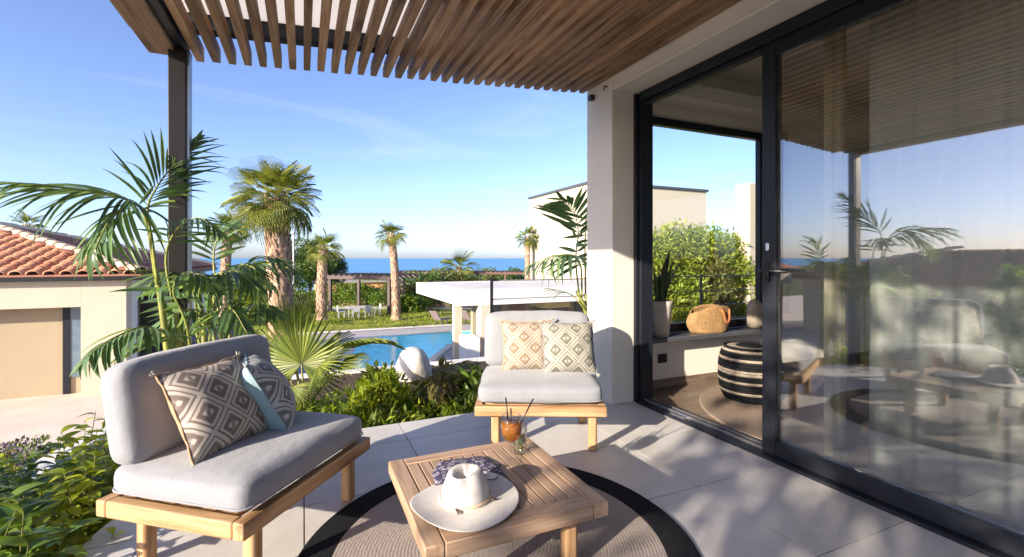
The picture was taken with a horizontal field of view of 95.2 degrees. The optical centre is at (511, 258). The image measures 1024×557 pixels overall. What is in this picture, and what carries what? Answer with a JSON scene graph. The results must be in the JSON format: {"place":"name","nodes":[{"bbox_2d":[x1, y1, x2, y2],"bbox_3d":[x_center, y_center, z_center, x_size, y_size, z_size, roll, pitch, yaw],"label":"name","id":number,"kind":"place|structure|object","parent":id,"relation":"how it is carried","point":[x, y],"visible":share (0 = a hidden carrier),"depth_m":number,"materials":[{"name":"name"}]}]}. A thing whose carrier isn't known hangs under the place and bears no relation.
{"place":"outdoors","nodes":[
{"label":"outdoors","id":0,"kind":"place"},
{"bbox_2d":[0,222,218,399],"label":"tiled house","id":1,"kind":"structure","parent":0,"point":[56,318],"depth_m":9.88,"materials":[{"name":"beige paint"}]},
{"bbox_2d":[63,307,80,393],"bbox_3d":[-9.377,1.961,10.028,0.390,1.878,0.038,0,0,-24],"label":"window","id":2,"kind":"structure","parent":1,"relation":"in","point":[71,315],"depth_m":9.99,"materials":[{"name":"grey glass"}]},
{"bbox_2d":[0,323,243,472],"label":"paved yard","id":3,"kind":"structure","parent":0,"point":[50,415],"depth_m":8.61,"materials":[{"name":"beige concrete"}]},
{"bbox_2d":[0,441,38,475],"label":"flowering plant","id":4,"kind":"object","parent":3,"relation":"on","point":[8,450],"visible":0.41,"depth_m":3.71,"materials":[{"name":"purple plant"}]},
{"bbox_2d":[0,434,53,470],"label":"flowering plant","id":5,"kind":"object","parent":3,"relation":"on","point":[43,438],"visible":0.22,"depth_m":3.97,"materials":[{"name":"purple plant"}]},
{"bbox_2d":[31,442,63,458],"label":"flowering plant","id":6,"kind":"object","parent":3,"relation":"on","point":[48,450],"visible":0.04,"depth_m":3.96,"materials":[{"name":"green plant"}]},
{"bbox_2d":[192,329,238,344],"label":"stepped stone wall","id":7,"kind":"structure","parent":3,"relation":"on","point":[196,342],"depth_m":15.76,"materials":[{"name":"grey stone"}]},
{"bbox_2d":[33,361,488,497],"bbox_3d":[1.474,2.265,2.684,8.120,1.570,8.900,0,0,-24],"label":"planting bed","id":8,"kind":"object","parent":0,"point":[352,379],"depth_m":5.56,"materials":[{"name":"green plant"}]},
{"bbox_2d":[0,460,53,552],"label":"broadleaf shrub","id":9,"kind":"object","parent":8,"relation":"on","point":[18,490],"visible":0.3,"depth_m":1.84,"materials":[{"name":"green plant"}]},
{"bbox_2d":[0,446,65,503],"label":"broadleaf shrub","id":10,"kind":"object","parent":8,"relation":"on","point":[29,464],"visible":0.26,"depth_m":2.55,"materials":[{"name":"green plant"}]},
{"bbox_2d":[0,500,90,556],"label":"broadleaf shrub","id":11,"kind":"object","parent":8,"relation":"on","point":[44,518],"visible":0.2,"depth_m":1.87,"materials":[{"name":"green plant"}]},
{"bbox_2d":[0,497,101,556],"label":"broadleaf shrub","id":12,"kind":"object","parent":8,"relation":"on","point":[31,541],"visible":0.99,"depth_m":1.68,"materials":[{"name":"green plant"}]},
{"bbox_2d":[0,443,112,530],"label":"broadleaf shrub","id":13,"kind":"object","parent":8,"relation":"on","point":[61,479],"visible":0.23,"depth_m":2.19,"materials":[{"name":"green plant"}]},
{"bbox_2d":[0,449,121,535],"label":"ground cover","id":14,"kind":"object","parent":8,"relation":"on","point":[12,464],"visible":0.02,"depth_m":2.77,"materials":[{"name":"green plant"}]},
{"bbox_2d":[31,411,118,535],"bbox_3d":[-1.984,1.112,2.226,0.531,0.742,0.489,0,0,32],"label":"broadleaf shrub","id":15,"kind":"object","parent":8,"relation":"on","point":[85,483],"visible":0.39,"depth_m":2.14,"materials":[{"name":"green plant"}]},
{"bbox_2d":[32,417,117,502],"bbox_3d":[-2.296,1.187,2.630,0.581,0.591,0.608,0,0,-24],"label":"broadleaf shrub","id":16,"kind":"object","parent":8,"relation":"on","point":[85,438],"visible":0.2,"depth_m":2.59,"materials":[{"name":"green plant"}]},
{"bbox_2d":[37,512,124,556],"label":"broadleaf shrub","id":17,"kind":"object","parent":8,"relation":"on","point":[75,533],"visible":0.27,"depth_m":1.92,"materials":[{"name":"green plant"}]},
{"bbox_2d":[120,216,307,345],"bbox_3d":[-1.720,0.599,2.810,0.850,1.767,0.771,0,0,7],"label":"kentia palm","id":18,"kind":"object","parent":8,"relation":"on","point":[272,312],"visible":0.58,"depth_m":2.80,"materials":[{"name":"green plant"}]},
{"bbox_2d":[13,357,484,487],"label":"garden kerb wall","id":19,"kind":"structure","parent":8,"relation":"on","point":[434,363],"depth_m":3.89,"materials":[{"name":"white concrete"}]},
{"bbox_2d":[339,359,416,426],"bbox_3d":[-1.143,1.204,3.948,0.668,0.669,0.716,0,0,-24],"label":"garden shrub","id":20,"kind":"object","parent":8,"relation":"on","point":[370,395],"visible":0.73,"depth_m":3.82,"materials":[{"name":"green plant"}]},
{"bbox_2d":[295,370,480,427],"bbox_3d":[-1.201,1.385,4.170,3.453,0.633,2.151,0,0,-24],"label":"ground cover","id":21,"kind":"object","parent":8,"relation":"on","point":[391,414],"visible":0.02,"depth_m":3.71,"materials":[{"name":"green plant"}]},
{"bbox_2d":[254,292,405,410],"bbox_3d":[-1.775,0.849,4.272,1.595,1.077,0.928,0,0,14],"label":"young fan palm","id":22,"kind":"object","parent":21,"relation":"on","point":[293,348],"visible":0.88,"depth_m":4.07,"materials":[{"name":"green plant"}]},
{"bbox_2d":[396,347,431,381],"bbox_3d":[-1.218,1.413,5.801,0.444,0.610,0.447,0,0,-24],"label":"white boulder","id":23,"kind":"object","parent":8,"relation":"on","point":[410,360],"visible":0.59,"depth_m":5.64,"materials":[{"name":"stone"}]},
{"bbox_2d":[109,0,740,347],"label":"pergola","id":24,"kind":"object","parent":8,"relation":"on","point":[581,46],"visible":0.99,"depth_m":2.70,"materials":[{"name":"brown wood"}]},
{"bbox_2d":[408,356,478,418],"bbox_3d":[-0.568,1.190,4.025,0.704,0.751,0.587,0,0,-24],"label":"garden shrub","id":25,"kind":"object","parent":8,"relation":"on","point":[438,388],"visible":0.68,"depth_m":3.94,"materials":[{"name":"green plant"}]},
{"bbox_2d":[445,358,489,413],"bbox_3d":[-0.282,1.220,4.053,0.635,0.750,0.715,0,0,-24],"label":"garden shrub","id":26,"kind":"object","parent":8,"relation":"on","point":[475,381],"visible":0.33,"depth_m":3.95,"materials":[{"name":"green plant"}]},
{"bbox_2d":[522,187,586,314],"bbox_3d":[0.586,0.400,4.275,1.093,2.046,0.715,0,0,-24],"label":"kentia palm","id":27,"kind":"object","parent":8,"relation":"on","point":[560,208],"visible":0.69,"depth_m":4.28,"materials":[{"name":"green plant"}]},
{"bbox_2d":[490,274,754,321],"bbox_3d":[1.895,0.807,5.453,4.614,1.225,0.026,0,0,-24],"label":"cable railing","id":28,"kind":"object","parent":8,"relation":"on","point":[492,299],"visible":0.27,"depth_m":5.33,"materials":[{"name":"grey metal"}]},
{"bbox_2d":[248,304,470,334],"bbox_3d":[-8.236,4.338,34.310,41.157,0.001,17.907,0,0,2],"label":"lawn","id":29,"kind":"structure","parent":0,"point":[447,311],"depth_m":31.97,"materials":[{"name":"green plant"}]},
{"bbox_2d":[203,209,251,316],"bbox_3d":[-17.688,0.268,29.151,2.819,6.762,2.994,0,0,12],"label":"fan palm","id":30,"kind":"object","parent":29,"relation":"on","point":[225,260],"visible":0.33,"depth_m":28.84,"materials":[{"name":"green plant"}]},
{"bbox_2d":[207,296,250,321],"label":"background shrub","id":31,"kind":"object","parent":29,"relation":"on","point":[240,306],"visible":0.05,"depth_m":30.27,"materials":[{"name":"green plant"}]},
{"bbox_2d":[229,286,264,318],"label":"background shrub","id":32,"kind":"object","parent":29,"relation":"on","point":[248,302],"visible":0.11,"depth_m":33.23,"materials":[{"name":"green plant"}]},
{"bbox_2d":[220,155,322,374],"bbox_3d":[-5.605,0.340,10.954,2.202,5.381,2.085,0,0,-24],"label":"fan palm","id":33,"kind":"object","parent":29,"relation":"on","point":[276,216],"visible":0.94,"depth_m":10.67,"materials":[{"name":"green plant"}]},
{"bbox_2d":[291,231,294,298],"bbox_3d":[-18.702,1.012,40.000,0.320,6.676,0.320,0,0,-24],"label":"lamp post","id":34,"kind":"object","parent":29,"relation":"on","point":[293,232],"visible":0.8,"depth_m":39.94,"materials":[{"name":"white metal"}]},
{"bbox_2d":[295,299,315,312],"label":"clipped hedge","id":35,"kind":"object","parent":29,"relation":"on","point":[313,304],"visible":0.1,"depth_m":36.64,"materials":[{"name":"green plant"}]},
{"bbox_2d":[304,228,344,319],"bbox_3d":[-12.476,1.020,31.174,2.639,6.090,2.755,0,0,-24],"label":"fan palm","id":36,"kind":"object","parent":29,"relation":"on","point":[322,256],"visible":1,"depth_m":30.76,"materials":[{"name":"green plant"}]},
{"bbox_2d":[295,287,386,306],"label":"clipped hedge","id":37,"kind":"object","parent":29,"relation":"on","point":[342,299],"visible":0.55,"depth_m":42.08,"materials":[{"name":"green plant"}]},
{"bbox_2d":[351,306,359,316],"bbox_3d":[-11.275,3.880,33.704,0.480,0.880,0.520,0,0,-30],"label":"garden chair","id":38,"kind":"object","parent":29,"relation":"on","point":[356,309],"visible":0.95,"depth_m":33.48,"materials":[{"name":"white plastic"}]},
{"bbox_2d":[345,305,372,316],"bbox_3d":[-11.310,3.945,34.571,1.800,0.750,0.900,0,0,-30],"label":"dining table","id":39,"kind":"object","parent":29,"relation":"on","point":[348,307],"visible":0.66,"depth_m":34.46,"materials":[{"name":"white plastic"}]},
{"bbox_2d":[364,305,371,316],"bbox_3d":[-10.537,3.880,34.126,0.480,0.880,0.520,0,0,-30],"label":"garden chair","id":40,"kind":"object","parent":29,"relation":"on","point":[368,308],"visible":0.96,"depth_m":33.94,"materials":[{"name":"white plastic"}]},
{"bbox_2d":[327,273,417,313],"bbox_3d":[-11.482,2.810,38.578,6.114,3.040,4.200,0,0,16],"label":"garden pergola","id":41,"kind":"object","parent":29,"relation":"on","point":[372,276],"visible":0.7,"depth_m":37.31,"materials":[{"name":"brown wood"}]},
{"bbox_2d":[373,219,408,320],"bbox_3d":[-8.461,0.808,32.616,2.357,7.072,2.529,0,0,-24],"label":"fan palm","id":42,"kind":"object","parent":29,"relation":"on","point":[391,240],"visible":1,"depth_m":32.51,"materials":[{"name":"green plant"}]},
{"bbox_2d":[386,294,429,312],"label":"background shrub","id":43,"kind":"object","parent":29,"relation":"on","point":[411,303],"visible":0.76,"depth_m":37.31,"materials":[{"name":"green plant"}]},
{"bbox_2d":[391,293,470,307],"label":"clipped hedge","id":44,"kind":"object","parent":29,"relation":"on","point":[433,302],"visible":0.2,"depth_m":40.93,"materials":[{"name":"green plant"}]},
{"bbox_2d":[429,311,451,324],"bbox_3d":[-4.574,3.868,30.660,0.660,0.935,1.781,0,0,36],"label":"sun lounger","id":45,"kind":"object","parent":29,"relation":"on","point":[435,315],"visible":0.87,"depth_m":30.21,"materials":[{"name":"grey metal"}]},
{"bbox_2d":[462,311,470,323],"bbox_3d":[-2.666,3.868,30.944,0.660,0.935,1.781,0,0,36],"label":"sun lounger","id":46,"kind":"object","parent":29,"relation":"on","point":[465,315],"visible":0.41,"depth_m":30.39,"materials":[{"name":"grey metal"}]},
{"bbox_2d":[513,225,537,278],"bbox_3d":[1.152,0.914,36.986,2.252,7.091,2.063,0,0,41],"label":"fan palm","id":47,"kind":"object","parent":29,"relation":"on","point":[529,241],"visible":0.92,"depth_m":36.81,"materials":[{"name":"green plant"}]},
{"bbox_2d":[528,181,708,279],"bbox_3d":[7.801,-0.310,36.105,10.120,9.320,9.220,0,0,-24],"label":"white villa","id":48,"kind":"object","parent":29,"relation":"on","point":[670,204],"visible":0.36,"depth_m":33.44,"materials":[{"name":"grey paint"}]},
{"bbox_2d":[196,258,524,291],"bbox_3d":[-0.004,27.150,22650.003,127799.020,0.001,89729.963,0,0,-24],"label":"sea","id":49,"kind":"structure","parent":0,"point":[368,265],"depth_m":2337.14,"materials":[{"name":"blue liquid"}]},
{"bbox_2d":[262,324,470,373],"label":"pool deck","id":50,"kind":"structure","parent":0,"point":[446,354],"depth_m":26.96,"materials":[{"name":"beige stone"}]},
{"bbox_2d":[303,324,451,333],"bbox_3d":[-8.385,4.320,28.340,11.002,0.001,0.702,0,0,-23],"label":"kerb strip","id":51,"kind":"object","parent":50,"relation":"on","point":[385,328],"visible":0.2,"depth_m":28.67,"materials":[{"name":"beige stone"}]},
{"bbox_2d":[336,330,470,369],"bbox_3d":[-3.542,4.316,22.222,8.219,0.060,11.070,0,0,-13],"label":"pool coping","id":52,"kind":"object","parent":50,"relation":"on","point":[438,354],"visible":0.33,"depth_m":22.69,"materials":[{"name":"beige stone"}]},
{"bbox_2d":[416,280,586,358],"bbox_3d":[1.557,2.875,25.254,11.570,2.950,8.947,0,0,-24],"label":"pool bar","id":53,"kind":"object","parent":50,"relation":"on","point":[474,295],"visible":0.57,"depth_m":21.13,"materials":[{"name":"white paint"}]},
{"bbox_2d":[493,304,501,311],"bbox_3d":[-1.005,2.900,25.252,0.950,1.300,0.058,0,0,-24],"label":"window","id":54,"kind":"structure","parent":53,"relation":"in","point":[496,308],"depth_m":25.32,"materials":[{"name":"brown glass"}]},
{"bbox_2d":[509,303,524,310],"bbox_3d":[0.273,2.900,25.823,0.950,1.300,0.058,0,0,-24],"label":"window","id":55,"kind":"structure","parent":53,"relation":"in","point":[512,307],"depth_m":25.80,"materials":[{"name":"brown glass"}]},
{"bbox_2d":[532,306,546,310],"bbox_3d":[1.552,2.900,26.393,0.950,1.300,0.058,0,0,-24],"label":"window","id":56,"kind":"structure","parent":53,"relation":"in","point":[534,308],"depth_m":26.31,"materials":[{"name":"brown glass"}]},
{"bbox_2d":[554,307,567,310],"bbox_3d":[2.830,2.900,26.964,0.950,1.300,0.058,0,0,-24],"label":"window","id":57,"kind":"structure","parent":53,"relation":"in","point":[560,308],"depth_m":26.94,"materials":[{"name":"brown glass"}]},
{"bbox_2d":[575,301,586,312],"bbox_3d":[4.109,2.900,27.535,0.950,1.300,0.058,0,0,-24],"label":"window","id":58,"kind":"structure","parent":53,"relation":"in","point":[578,308],"depth_m":27.41,"materials":[{"name":"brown glass"}]},
{"bbox_2d":[0,0,754,257],"label":"sky","id":59,"kind":"structure","parent":0,"point":[458,166],"materials":[{"name":"blue"}]},
{"bbox_2d":[327,301,470,310],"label":"gravel path","id":60,"kind":"structure","parent":0,"point":[344,307],"depth_m":40.10,"materials":[{"name":"beige gravel"}]},
{"bbox_2d":[352,331,470,368],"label":"pool water","id":61,"kind":"structure","parent":0,"point":[430,345],"depth_m":22.89,"materials":[{"name":"blue liquid"}]},
{"bbox_2d":[72,400,987,556],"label":"terrace floor","id":62,"kind":"structure","parent":0,"point":[711,496],"depth_m":2.26,"materials":[{"name":"tile"}]},
{"bbox_2d":[0,129,292,378],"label":"kentia palm","id":63,"kind":"object","parent":62,"relation":"on","point":[218,285],"visible":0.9,"depth_m":2.33,"materials":[{"name":"green plant"}]},
{"bbox_2d":[96,334,369,556],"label":"lounge chair","id":64,"kind":"object","parent":62,"relation":"on","point":[159,481],"visible":0.73,"depth_m":1.71,"materials":[{"name":"grey fabric"}]},
{"bbox_2d":[149,351,267,466],"bbox_3d":[-1.185,0.592,1.881,0.154,0.404,0.404,-31,-8,14],"label":"scatter pillow","id":65,"kind":"object","parent":64,"relation":"on","point":[214,407],"visible":0.88,"depth_m":1.79,"materials":[{"name":"beige fabric"}]},
{"bbox_2d":[241,353,295,429],"bbox_3d":[-1.115,0.606,2.120,0.193,0.399,0.399,-31,16,-27],"label":"scatter pillow","id":66,"kind":"object","parent":64,"relation":"on","point":[267,385],"visible":0.72,"depth_m":2.00,"materials":[{"name":"grey fabric"}]},
{"bbox_2d":[298,466,700,556],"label":"round rug","id":67,"kind":"object","parent":62,"relation":"on","point":[373,523],"visible":0.52,"depth_m":1.93,"materials":[{"name":"fabric"}]},
{"bbox_2d":[389,437,607,556],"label":"coffee table","id":68,"kind":"object","parent":67,"relation":"on","point":[554,494],"visible":0.73,"depth_m":1.70,"materials":[{"name":"brown wood"}]},
{"bbox_2d":[410,463,518,531],"bbox_3d":[-0.165,0.812,1.665,0.376,0.119,0.396,0,0,31],"label":"sun hat","id":69,"kind":"object","parent":68,"relation":"on","point":[466,497],"visible":1,"depth_m":1.60,"materials":[{"name":"white fabric"}]},
{"bbox_2d":[432,456,503,485],"bbox_3d":[-0.189,0.858,1.904,0.270,0.025,0.200,0,0,-16],"label":"folded scarf","id":70,"kind":"object","parent":68,"relation":"on","point":[441,470],"visible":0.59,"depth_m":1.91,"materials":[{"name":"purple fabric"}]},
{"bbox_2d":[500,413,522,461],"bbox_3d":[-0.003,0.768,1.990,0.096,0.203,0.096,0,0,-24],"label":"cocktail goblet","id":71,"kind":"object","parent":68,"relation":"on","point":[511,432],"visible":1,"depth_m":1.96,"materials":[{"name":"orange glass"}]},
{"bbox_2d":[520,399,533,423],"bbox_3d":[0.046,0.682,1.978,0.094,0.178,0.006,0,0,4],"label":"drinking straw","id":72,"kind":"object","parent":71,"relation":"in","point":[526,411],"visible":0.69,"depth_m":1.98,"materials":[{"name":"black plastic"}]},
{"bbox_2d":[513,423,526,453],"bbox_3d":[0.034,0.807,2.090,0.073,0.125,0.068,0,0,-24],"label":"tumbler","id":73,"kind":"object","parent":68,"relation":"on","point":[521,441],"visible":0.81,"depth_m":2.08,"materials":[{"name":"clear glass"}]},
{"bbox_2d":[475,310,606,450],"bbox_3d":[0.174,0.761,3.071,0.775,0.776,0.682,0,0,1],"label":"lounge chair","id":74,"kind":"object","parent":62,"relation":"on","point":[566,394],"visible":0.73,"depth_m":2.78,"materials":[{"name":"white fabric"}]},
{"bbox_2d":[499,317,554,369],"bbox_3d":[0.106,0.589,3.152,0.384,0.384,0.148,-1,-20,-2],"label":"scatter pillow","id":75,"kind":"object","parent":74,"relation":"on","point":[523,341],"visible":0.69,"depth_m":3.09,"materials":[{"name":"beige fabric"}]},
{"bbox_2d":[538,319,599,376],"bbox_3d":[0.375,0.589,3.081,0.389,0.389,0.150,0,-21,-3],"label":"scatter pillow","id":76,"kind":"object","parent":74,"relation":"on","point":[568,347],"visible":0.91,"depth_m":3.03,"materials":[{"name":"grey fabric"}]},
{"bbox_2d":[653,217,754,322],"bbox_3d":[3.396,1.142,8.885,4.140,3.816,1.842,0,0,-24],"label":"cypress hedge","id":77,"kind":"object","parent":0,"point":[712,255],"visible":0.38,"depth_m":8.45,"materials":[{"name":"green plant"}]},
{"bbox_2d":[587,0,1023,556],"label":"villa","id":78,"kind":"object","parent":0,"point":[752,70],"visible":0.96,"depth_m":3.75,"materials":[{"name":"beige paint"}]},
{"bbox_2d":[588,94,594,101],"bbox_3d":[0.662,-1.340,3.909,0.040,0.045,0.050,0,0,-24],"label":"pillar bracket","id":79,"kind":"object","parent":78,"relation":"attached to","point":[591,97],"visible":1,"depth_m":3.89,"materials":[{"name":"black plastic"}]},
{"bbox_2d":[653,300,672,337],"bbox_3d":[1.293,0.525,4.071,0.206,0.312,0.206,0,0,-24],"label":"plant pot","id":80,"kind":"object","parent":78,"relation":"on","point":[662,311],"visible":0.81,"depth_m":4.00,"materials":[{"name":"grey ceramic"}]},
{"bbox_2d":[653,248,681,300],"bbox_3d":[1.334,0.164,4.072,0.265,0.501,0.298,0,0,-24],"label":"snake plant","id":81,"kind":"object","parent":80,"relation":"on","point":[661,283],"visible":0.74,"depth_m":4.04,"materials":[{"name":"green plant"}]},
{"bbox_2d":[653,116,761,332],"bbox_3d":[1.807,-0.294,4.453,1.670,1.944,0.060,0,0,-24],"label":"window","id":82,"kind":"structure","parent":78,"relation":"in","point":[657,121],"depth_m":4.69,"materials":[{"name":"metal"}]},
{"bbox_2d":[686,304,730,333],"bbox_3d":[1.825,0.557,4.318,0.497,0.248,0.252,0,0,-20],"label":"jute bag","id":83,"kind":"object","parent":78,"relation":"on","point":[708,318],"visible":1,"depth_m":4.23,"materials":[{"name":"beige wicker"}]},
{"bbox_2d":[747,300,761,327],"bbox_3d":[2.366,0.547,4.558,0.152,0.279,0.113,0,0,-24],"label":"vase","id":84,"kind":"object","parent":78,"relation":"on","point":[754,313],"visible":0.93,"depth_m":4.51,"materials":[{"name":"grey ceramic"}]},
{"bbox_2d":[782,130,787,312],"bbox_3d":[2.614,-0.361,4.630,0.308,1.823,0.059,0,0,-21],"label":"window curtain","id":85,"kind":"object","parent":78,"relation":"hanging from","point":[784,219],"depth_m":4.65,"materials":[{"name":"fabric"}]},
{"bbox_2d":[634,0,1023,556],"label":"sliding door","id":86,"kind":"structure","parent":78,"relation":"in","point":[988,537],"depth_m":2.68,"materials":[{"name":"metal"}]},
{"bbox_2d":[824,29,846,462],"bbox_3d":[1.834,-0.221,2.638,0.058,2.703,0.126,0,0,-16],"label":"narrow curtain","id":87,"kind":"object","parent":78,"relation":"hanging from","point":[835,245],"visible":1,"depth_m":2.63,"materials":[{"name":"fabric"}]},
{"bbox_2d":[869,0,1023,527],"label":"sheer curtain","id":88,"kind":"object","parent":78,"relation":"hanging from","point":[946,247],"visible":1,"depth_m":2.22,"materials":[{"name":"fabric"}]},
{"bbox_2d":[653,358,1023,531],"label":"room floor","id":89,"kind":"structure","parent":0,"point":[685,397],"depth_m":3.97,"materials":[{"name":"wood"}]},
{"bbox_2d":[699,379,868,468],"bbox_3d":[2.442,1.143,3.411,2.000,0.012,2.000,0,0,-24],"label":"round room rug","id":90,"kind":"object","parent":89,"relation":"on","point":[802,413],"visible":0.29,"depth_m":3.38,"materials":[{"name":"carpet"}]},
{"bbox_2d":[717,341,783,404],"bbox_3d":[1.930,0.918,3.796,0.480,0.439,0.480,0,0,-24],"label":"pouf","id":91,"kind":"object","parent":90,"relation":"on","point":[739,369],"visible":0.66,"depth_m":3.64,"materials":[{"name":"black fabric"}]},
{"bbox_3d":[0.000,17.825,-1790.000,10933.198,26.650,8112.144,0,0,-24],"label":"ground","id":92,"kind":"structure","parent":0,"visible":0},
{"bbox_2d":[8,209,43,228],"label":"fan palm","id":93,"kind":"object","parent":92,"relation":"on","point":[28,218],"visible":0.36,"depth_m":39.99,"materials":[{"name":"green plant"}]},
{"bbox_2d":[233,258,265,286],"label":"leafy tree","id":94,"kind":"object","parent":92,"relation":"on","point":[253,265],"visible":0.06,"depth_m":43.93,"materials":[{"name":"green plant"}]},
{"bbox_2d":[291,235,337,294],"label":"pine tree","id":95,"kind":"object","parent":92,"relation":"on","point":[310,275],"visible":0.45,"depth_m":43.22,"materials":[{"name":"green plant"}]},
{"bbox_2d":[327,251,349,288],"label":"pine tree","id":96,"kind":"object","parent":92,"relation":"on","point":[340,266],"visible":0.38,"depth_m":46.94,"materials":[{"name":"green plant"}]},
{"bbox_2d":[313,279,386,292],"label":"orange building","id":97,"kind":"structure","parent":92,"relation":"on","point":[375,282],"depth_m":58.84,"materials":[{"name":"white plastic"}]},
{"bbox_2d":[327,281,384,299],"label":"background shrub","id":98,"kind":"object","parent":92,"relation":"on","point":[366,288],"visible":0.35,"depth_m":44.46,"materials":[{"name":"green plant"}]},
{"bbox_2d":[376,280,386,291],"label":"background shrub","id":99,"kind":"object","parent":92,"relation":"on","point":[384,287],"visible":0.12,"depth_m":58.82,"materials":[{"name":"green plant"}]},
{"bbox_2d":[382,279,423,301],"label":"background shrub","id":100,"kind":"object","parent":92,"relation":"on","point":[409,288],"visible":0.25,"depth_m":41.27,"materials":[{"name":"green plant"}]},
{"bbox_2d":[400,269,444,300],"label":"background shrub","id":101,"kind":"object","parent":92,"relation":"on","point":[427,277],"visible":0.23,"depth_m":45.38,"materials":[{"name":"green plant"}]},
{"bbox_2d":[427,266,469,281],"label":"background shrub","id":102,"kind":"object","parent":92,"relation":"on","point":[450,276],"visible":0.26,"depth_m":47.95,"materials":[{"name":"green plant"}]},
{"bbox_2d":[439,248,479,279],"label":"fan palm","id":103,"kind":"object","parent":92,"relation":"on","point":[460,260],"visible":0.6,"depth_m":49.68,"materials":[{"name":"green plant"}]},
{"bbox_2d":[399,270,524,280],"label":"garden pergola","id":104,"kind":"object","parent":92,"relation":"on","point":[504,273],"visible":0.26,"depth_m":50.55,"materials":[{"name":"brown wood"}]},
{"bbox_2d":[468,266,492,280],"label":"background shrub","id":105,"kind":"object","parent":92,"relation":"on","point":[480,277],"visible":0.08,"depth_m":65.03,"materials":[{"name":"green plant"}]},
{"bbox_2d":[482,266,500,280],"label":"background shrub","id":106,"kind":"object","parent":92,"relation":"on","point":[489,276],"visible":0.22,"depth_m":59.47,"materials":[{"name":"green plant"}]},
{"bbox_2d":[498,266,524,279],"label":"background shrub","id":107,"kind":"object","parent":92,"relation":"on","point":[515,277],"visible":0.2,"depth_m":57.22,"materials":[{"name":"green plant"}]},
{"bbox_2d":[736,183,754,317],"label":"garden pier","id":108,"kind":"structure","parent":92,"relation":"on","point":[745,211],"depth_m":8.85,"materials":[{"name":"white paint"}]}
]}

